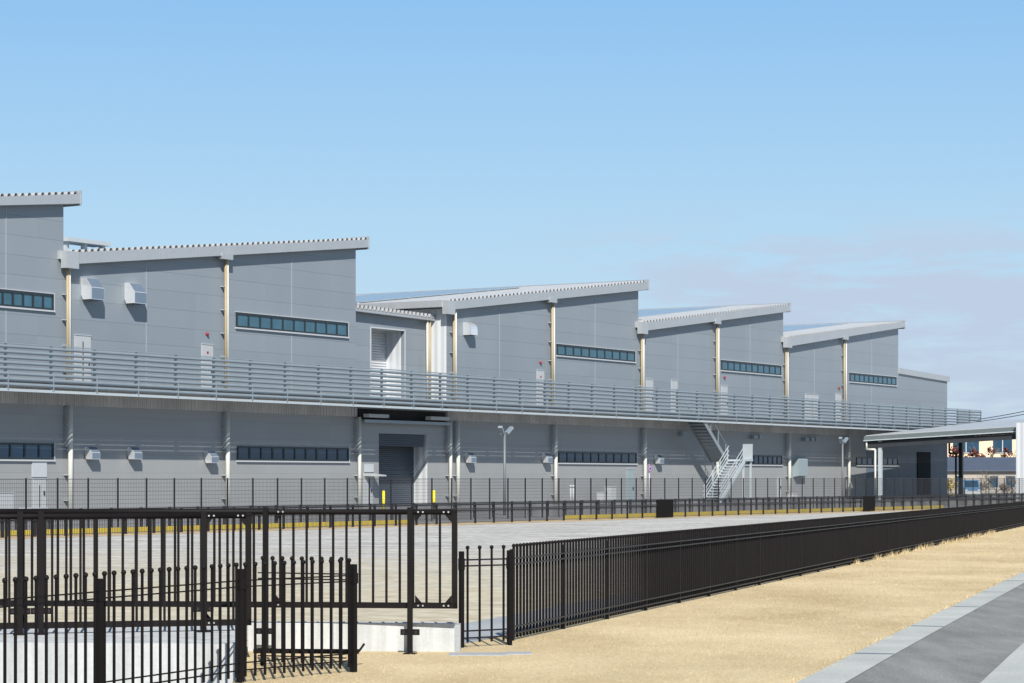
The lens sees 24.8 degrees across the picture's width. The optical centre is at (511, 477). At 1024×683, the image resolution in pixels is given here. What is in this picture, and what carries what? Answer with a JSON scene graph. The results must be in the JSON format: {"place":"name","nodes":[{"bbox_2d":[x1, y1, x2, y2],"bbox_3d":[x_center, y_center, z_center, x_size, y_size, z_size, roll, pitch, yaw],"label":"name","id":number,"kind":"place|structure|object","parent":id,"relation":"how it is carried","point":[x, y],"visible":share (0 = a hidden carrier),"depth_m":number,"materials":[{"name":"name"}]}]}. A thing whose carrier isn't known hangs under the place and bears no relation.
{"place":"outdoors","nodes":[
{"label":"outdoors","id":0,"kind":"place"},
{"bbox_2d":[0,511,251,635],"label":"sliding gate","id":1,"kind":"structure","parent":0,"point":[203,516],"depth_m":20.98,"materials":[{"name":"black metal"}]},
{"bbox_2d":[0,511,902,646],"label":"gravel lot","id":2,"kind":"structure","parent":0,"point":[473,537],"depth_m":50.19,"materials":[{"name":"grey stone"}]},
{"bbox_2d":[0,508,938,538],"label":"curb","id":3,"kind":"structure","parent":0,"point":[236,530],"depth_m":91.87,"materials":[{"name":"grey concrete"}]},
{"bbox_2d":[0,494,1023,537],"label":"guard rail","id":4,"kind":"object","parent":3,"relation":"on","point":[917,503],"visible":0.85,"depth_m":100.45,"materials":[{"name":"black metal"}]},
{"bbox_2d":[656,500,672,517],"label":"gate leaf","id":5,"kind":"object","parent":3,"relation":"on","point":[664,508],"visible":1,"depth_m":104.89,"materials":[{"name":"black paint"}]},
{"bbox_2d":[862,496,874,510],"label":"gate leaf","id":6,"kind":"object","parent":3,"relation":"on","point":[868,504],"visible":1,"depth_m":124.66,"materials":[{"name":"black paint"}]},
{"bbox_2d":[4,493,1009,530],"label":"yard pavement","id":7,"kind":"structure","parent":0,"point":[516,514],"depth_m":111.47,"materials":[{"name":"concrete"}]},
{"bbox_2d":[0,492,13,508],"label":"cabinet","id":8,"kind":"object","parent":7,"relation":"on","point":[9,502],"visible":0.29,"depth_m":108.75,"materials":[{"name":"white metal"}]},
{"bbox_2d":[19,507,45,508],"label":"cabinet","id":9,"kind":"object","parent":7,"relation":"on","point":[35,508],"visible":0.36,"depth_m":108.35,"materials":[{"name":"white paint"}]},
{"bbox_2d":[4,520,405,535],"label":"kerb","id":10,"kind":"structure","parent":7,"relation":"on","point":[273,525],"depth_m":81.34,"materials":[{"name":"yellow paint"}]},
{"bbox_2d":[382,491,384,508],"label":"bollard","id":11,"kind":"object","parent":7,"relation":"on","point":[382,498],"visible":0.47,"depth_m":130.87,"materials":[{"name":"yellow metal"}]},
{"bbox_2d":[498,426,513,514],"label":"lamp post","id":12,"kind":"object","parent":7,"relation":"on","point":[506,432],"visible":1,"depth_m":111.53,"materials":[{"name":"grey metal"}]},
{"bbox_2d":[0,478,1023,529],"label":"fence","id":13,"kind":"object","parent":7,"relation":"on","point":[484,485],"visible":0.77,"depth_m":102.33,"materials":[{"name":"black metal"}]},
{"bbox_2d":[15,493,1023,529],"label":"guard rail","id":14,"kind":"object","parent":7,"relation":"on","point":[533,507],"visible":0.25,"depth_m":110.30,"materials":[{"name":"black metal"}]},
{"bbox_2d":[569,485,571,500],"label":"pipe post","id":15,"kind":"object","parent":7,"relation":"on","point":[570,486],"visible":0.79,"depth_m":153.57,"materials":[{"name":"white metal"}]},
{"bbox_2d":[597,492,607,503],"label":"cabinet","id":16,"kind":"object","parent":7,"relation":"on","point":[603,495],"visible":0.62,"depth_m":158.02,"materials":[{"name":"white metal"}]},
{"bbox_2d":[604,486,616,503],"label":"cabinet","id":17,"kind":"object","parent":7,"relation":"on","point":[613,491],"visible":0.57,"depth_m":158.96,"materials":[{"name":"white metal"}]},
{"bbox_2d":[648,464,651,503],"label":"traffic sign","id":18,"kind":"object","parent":7,"relation":"on","point":[649,468],"visible":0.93,"depth_m":159.32,"materials":[{"name":"grey metal"}]},
{"bbox_2d":[565,505,937,518],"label":"kerb","id":19,"kind":"structure","parent":7,"relation":"on","point":[653,514],"depth_m":115.06,"materials":[{"name":"yellow paint"}]},
{"bbox_2d":[839,437,848,495],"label":"lamp post","id":20,"kind":"object","parent":7,"relation":"on","point":[842,441],"visible":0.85,"depth_m":150.53,"materials":[{"name":"grey metal"}]},
{"bbox_2d":[863,419,1023,499],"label":"canopy","id":21,"kind":"object","parent":7,"relation":"on","point":[960,434],"visible":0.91,"depth_m":187.90,"materials":[{"name":"metal"}]},
{"bbox_2d":[0,0,1023,425],"label":"sky","id":22,"kind":"structure","parent":0,"point":[837,161],"materials":[{"name":"blue"}]},
{"bbox_2d":[232,651,845,682],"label":"dry lawn front","id":23,"kind":"structure","parent":0,"point":[757,670],"depth_m":20.27,"materials":[{"name":"plant"}]},
{"bbox_2d":[0,626,235,682],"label":"gate footing","id":24,"kind":"object","parent":23,"relation":"on","point":[61,655],"visible":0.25,"depth_m":19.71,"materials":[{"name":"concrete"}]},
{"bbox_2d":[0,558,357,682],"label":"picket fence","id":25,"kind":"object","parent":23,"relation":"on","point":[99,591],"visible":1,"depth_m":18.20,"materials":[{"name":"black metal"}]},
{"bbox_2d":[0,507,457,653],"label":"sliding gate","id":26,"kind":"structure","parent":23,"relation":"on","point":[451,602],"depth_m":22.24,"materials":[{"name":"black metal"}]},
{"bbox_2d":[258,556,346,663],"bbox_3d":[-1.840,1.152,20.400,0.854,0.936,0.041,0,0,21],"label":"gate","id":27,"kind":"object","parent":23,"relation":"on","point":[272,558],"visible":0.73,"depth_m":20.43,"materials":[{"name":"black metal"}]},
{"bbox_2d":[253,643,364,665],"bbox_3d":[-1.800,1.567,20.713,1.002,0.206,0.045,0,0,4],"label":"gate stop bar","id":28,"kind":"object","parent":23,"relation":"on","point":[299,652],"visible":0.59,"depth_m":20.69,"materials":[{"name":"black paint"}]},
{"bbox_2d":[248,621,460,651],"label":"kerb wall","id":29,"kind":"structure","parent":23,"relation":"on","point":[431,637],"depth_m":22.39,"materials":[{"name":"concrete"}]},
{"bbox_2d":[448,652,506,655],"bbox_3d":[-0.321,1.688,21.984,0.550,0.063,0.320,0,0,0],"label":"concrete pad","id":30,"kind":"object","parent":23,"relation":"on","point":[478,653],"visible":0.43,"depth_m":22.00,"materials":[{"name":"grey concrete"}]},
{"bbox_2d":[464,594,624,643],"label":"concrete path","id":31,"kind":"structure","parent":0,"point":[497,623],"depth_m":26.24,"materials":[{"name":"grey concrete"}]},
{"bbox_2d":[244,526,1023,682],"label":"dry lawn","id":32,"kind":"structure","parent":0,"point":[653,636],"depth_m":28.82,"materials":[{"name":"plant"}]},
{"bbox_2d":[458,545,512,647],"bbox_3d":[-0.261,1.177,23.060,0.630,1.026,0.048,0,0,-36],"label":"picket fence","id":33,"kind":"object","parent":32,"relation":"on","point":[508,564],"visible":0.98,"depth_m":23.07,"materials":[{"name":"black metal"}]},
{"bbox_2d":[506,652,531,654],"bbox_3d":[0.066,1.688,22.108,0.240,0.063,0.280,0,0,0],"label":"concrete pad","id":34,"kind":"object","parent":32,"relation":"on","point":[518,653],"visible":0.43,"depth_m":22.00,"materials":[{"name":"grey concrete"}]},
{"bbox_2d":[510,502,1023,640],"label":"picket fence","id":35,"kind":"object","parent":32,"relation":"on","point":[667,567],"visible":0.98,"depth_m":33.06,"materials":[{"name":"black metal"}]},
{"bbox_2d":[247,584,1021,681],"bbox_3d":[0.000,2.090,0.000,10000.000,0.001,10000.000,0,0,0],"label":"ground","id":36,"kind":"structure","parent":0,"point":[878,663],"depth_m":29.07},
{"bbox_2d":[0,190,981,508],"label":"factory building","id":37,"kind":"structure","parent":36,"relation":"on","point":[228,366],"depth_m":139.49,"materials":[{"name":"grey metal"}]},
{"bbox_2d":[0,288,55,311],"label":"window","id":38,"kind":"structure","parent":37,"relation":"in","point":[15,299],"depth_m":112.27,"materials":[{"name":"blue glass"}]},
{"bbox_2d":[0,442,55,460],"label":"window","id":39,"kind":"structure","parent":37,"relation":"in","point":[8,451],"depth_m":112.30,"materials":[{"name":"blue glass"}]},
{"bbox_2d":[32,478,46,507],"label":"door","id":40,"kind":"structure","parent":37,"relation":"in","point":[35,486],"depth_m":112.93,"materials":[{"name":"white paint"}]},
{"bbox_2d":[74,334,91,380],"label":"door","id":41,"kind":"structure","parent":37,"relation":"in","point":[82,341],"depth_m":115.58,"materials":[{"name":"white paint"}]},
{"bbox_2d":[201,344,213,387],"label":"door","id":42,"kind":"structure","parent":37,"relation":"in","point":[206,349],"depth_m":123.82,"materials":[{"name":"white paint"}]},
{"bbox_2d":[235,311,348,337],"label":"window","id":43,"kind":"structure","parent":37,"relation":"in","point":[250,321],"depth_m":130.20,"materials":[{"name":"blue glass"}]},
{"bbox_2d":[236,446,349,462],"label":"window","id":44,"kind":"structure","parent":37,"relation":"in","point":[244,453],"depth_m":130.27,"materials":[{"name":"blue glass"}]},
{"bbox_2d":[363,476,372,507],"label":"door","id":45,"kind":"structure","parent":37,"relation":"in","point":[364,477],"depth_m":136.39,"materials":[{"name":"white paint"}]},
{"bbox_2d":[537,370,544,404],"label":"door","id":46,"kind":"structure","parent":37,"relation":"in","point":[540,373],"depth_m":153.16,"materials":[{"name":"white paint"}]},
{"bbox_2d":[556,343,635,362],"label":"window","id":47,"kind":"structure","parent":37,"relation":"in","point":[564,350],"depth_m":159.37,"materials":[{"name":"blue glass"}]},
{"bbox_2d":[558,452,637,464],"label":"window","id":48,"kind":"structure","parent":37,"relation":"in","point":[606,458],"depth_m":159.68,"materials":[{"name":"blue glass"}]},
{"bbox_2d":[626,468,633,499],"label":"door","id":49,"kind":"structure","parent":37,"relation":"in","point":[629,472],"depth_m":163.43,"materials":[{"name":"grey metal"}]},
{"bbox_2d":[646,379,653,410],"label":"door","id":50,"kind":"structure","parent":37,"relation":"in","point":[649,382],"depth_m":166.01,"materials":[{"name":"white paint"}]},
{"bbox_2d":[671,380,677,411],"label":"door","id":51,"kind":"structure","parent":37,"relation":"in","point":[674,383],"depth_m":169.16,"materials":[{"name":"white paint"}]},
{"bbox_2d":[721,385,727,413],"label":"door","id":52,"kind":"structure","parent":37,"relation":"in","point":[724,388],"depth_m":176.15,"materials":[{"name":"white paint"}]},
{"bbox_2d":[721,359,781,375],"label":"window","id":53,"kind":"structure","parent":37,"relation":"in","point":[726,366],"depth_m":180.04,"materials":[{"name":"blue glass"}]},
{"bbox_2d":[739,455,782,465],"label":"window","id":54,"kind":"structure","parent":37,"relation":"in","point":[758,460],"depth_m":182.14,"materials":[{"name":"blue glass"}]},
{"bbox_2d":[777,478,780,500],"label":"door","id":55,"kind":"structure","parent":37,"relation":"in","point":[778,478],"depth_m":184.25,"materials":[{"name":"white paint"}]},
{"bbox_2d":[805,394,818,418],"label":"door","id":56,"kind":"structure","parent":37,"relation":"in","point":[813,396],"depth_m":189.68,"materials":[{"name":"white paint"}]},
{"bbox_2d":[836,393,841,419],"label":"door","id":57,"kind":"structure","parent":37,"relation":"in","point":[838,395],"depth_m":194.22,"materials":[{"name":"white paint"}]},
{"bbox_2d":[849,372,896,386],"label":"window","id":58,"kind":"structure","parent":37,"relation":"in","point":[861,378],"depth_m":200.44,"materials":[{"name":"blue glass"}]},
{"bbox_2d":[856,457,898,466],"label":"window","id":59,"kind":"structure","parent":37,"relation":"in","point":[860,461],"depth_m":200.58,"materials":[{"name":"blue glass"}]},
{"bbox_2d":[917,452,930,497],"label":"doorway","id":60,"kind":"structure","parent":37,"relation":"in","point":[923,458],"depth_m":210.47,"materials":[{"name":"black"}]},
{"bbox_2d":[949,477,957,494],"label":"yellow shrub","id":61,"kind":"object","parent":36,"relation":"on","point":[950,483],"visible":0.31,"depth_m":234.97,"materials":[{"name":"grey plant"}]},
{"bbox_2d":[948,444,969,456],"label":"shrub","id":62,"kind":"object","parent":36,"relation":"on","point":[953,449],"visible":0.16,"depth_m":299.31,"materials":[{"name":"brown plant"}]},
{"bbox_2d":[965,444,984,456],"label":"shrub","id":63,"kind":"object","parent":36,"relation":"on","point":[975,453],"visible":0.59,"depth_m":304.31,"materials":[{"name":"brown plant"}]},
{"bbox_2d":[947,457,1015,492],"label":"shed","id":64,"kind":"structure","parent":36,"relation":"on","point":[974,467],"depth_m":285.02,"materials":[{"name":"metal"}]},
{"bbox_2d":[989,476,998,488],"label":"window","id":65,"kind":"structure","parent":64,"relation":"in","point":[994,481],"depth_m":284.95,"materials":[{"name":"blue glass"}]},
{"bbox_2d":[1006,476,1014,488],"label":"window","id":66,"kind":"structure","parent":64,"relation":"in","point":[1007,480],"depth_m":284.95,"materials":[{"name":"blue glass"}]},
{"bbox_2d":[947,435,1015,456],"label":"apartment house","id":67,"kind":"structure","parent":36,"relation":"on","point":[983,446],"depth_m":329.94,"materials":[{"name":"beige paint"}]},
{"bbox_2d":[953,442,978,452],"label":"window","id":68,"kind":"structure","parent":67,"relation":"in","point":[966,445],"depth_m":329.98,"materials":[{"name":"blue glass"}]},
{"bbox_2d":[993,440,1011,452],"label":"window","id":69,"kind":"structure","parent":67,"relation":"in","point":[997,444],"depth_m":329.98,"materials":[{"name":"blue glass"}]},
{"bbox_2d":[969,446,999,456],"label":"shrub","id":70,"kind":"object","parent":36,"relation":"on","point":[993,452],"visible":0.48,"depth_m":306.60,"materials":[{"name":"brown plant"}]},
{"bbox_2d":[977,468,999,492],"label":"bare tree","id":71,"kind":"object","parent":36,"relation":"on","point":[981,473],"visible":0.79,"depth_m":244.99,"materials":[{"name":"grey plant"}]},
{"bbox_2d":[998,482,1014,493],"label":"dry shrub","id":72,"kind":"object","parent":36,"relation":"on","point":[1007,487],"visible":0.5,"depth_m":249.78,"materials":[{"name":"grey plant"}]},
{"bbox_2d":[999,447,1015,456],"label":"shrub","id":73,"kind":"object","parent":36,"relation":"on","point":[1009,453],"visible":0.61,"depth_m":308.83,"materials":[{"name":"brown plant"}]},
{"bbox_2d":[1005,475,1014,492],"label":"bare tree","id":74,"kind":"object","parent":36,"relation":"on","point":[1012,483],"visible":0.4,"depth_m":239.94,"materials":[{"name":"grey plant"}]},
{"bbox_2d":[796,571,1023,682],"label":"paving strip","id":75,"kind":"object","parent":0,"point":[859,662],"visible":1,"depth_m":23.73,"materials":[{"name":"concrete"}]},
{"bbox_2d":[874,580,1023,653],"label":"paving joints","id":76,"kind":"object","parent":75,"relation":"on","point":[918,625],"visible":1,"depth_m":26.04,"materials":[{"name":"grey concrete"}]},
{"bbox_2d":[846,583,1023,682],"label":"asphalt path","id":77,"kind":"structure","parent":0,"point":[980,644],"depth_m":22.23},
{"bbox_2d":[958,480,979,493],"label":"window","id":78,"kind":"structure","parent":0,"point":[969,486],"depth_m":224.73,"materials":[{"name":"blue glass"}]},
{"bbox_2d":[976,414,1023,421],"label":"overhead cable","id":79,"kind":"object","parent":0,"point":[999,418],"visible":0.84,"depth_m":302.97,"materials":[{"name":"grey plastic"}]},
{"bbox_2d":[981,643,1023,682],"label":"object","id":80,"kind":"structure","parent":0,"point":[1009,669],"depth_m":19.75,"materials":[{"name":"concrete"}]},
{"bbox_2d":[982,411,1023,418],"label":"overhead cable","id":81,"kind":"object","parent":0,"point":[1003,415],"visible":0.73,"depth_m":299.97,"materials":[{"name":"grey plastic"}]}
]}

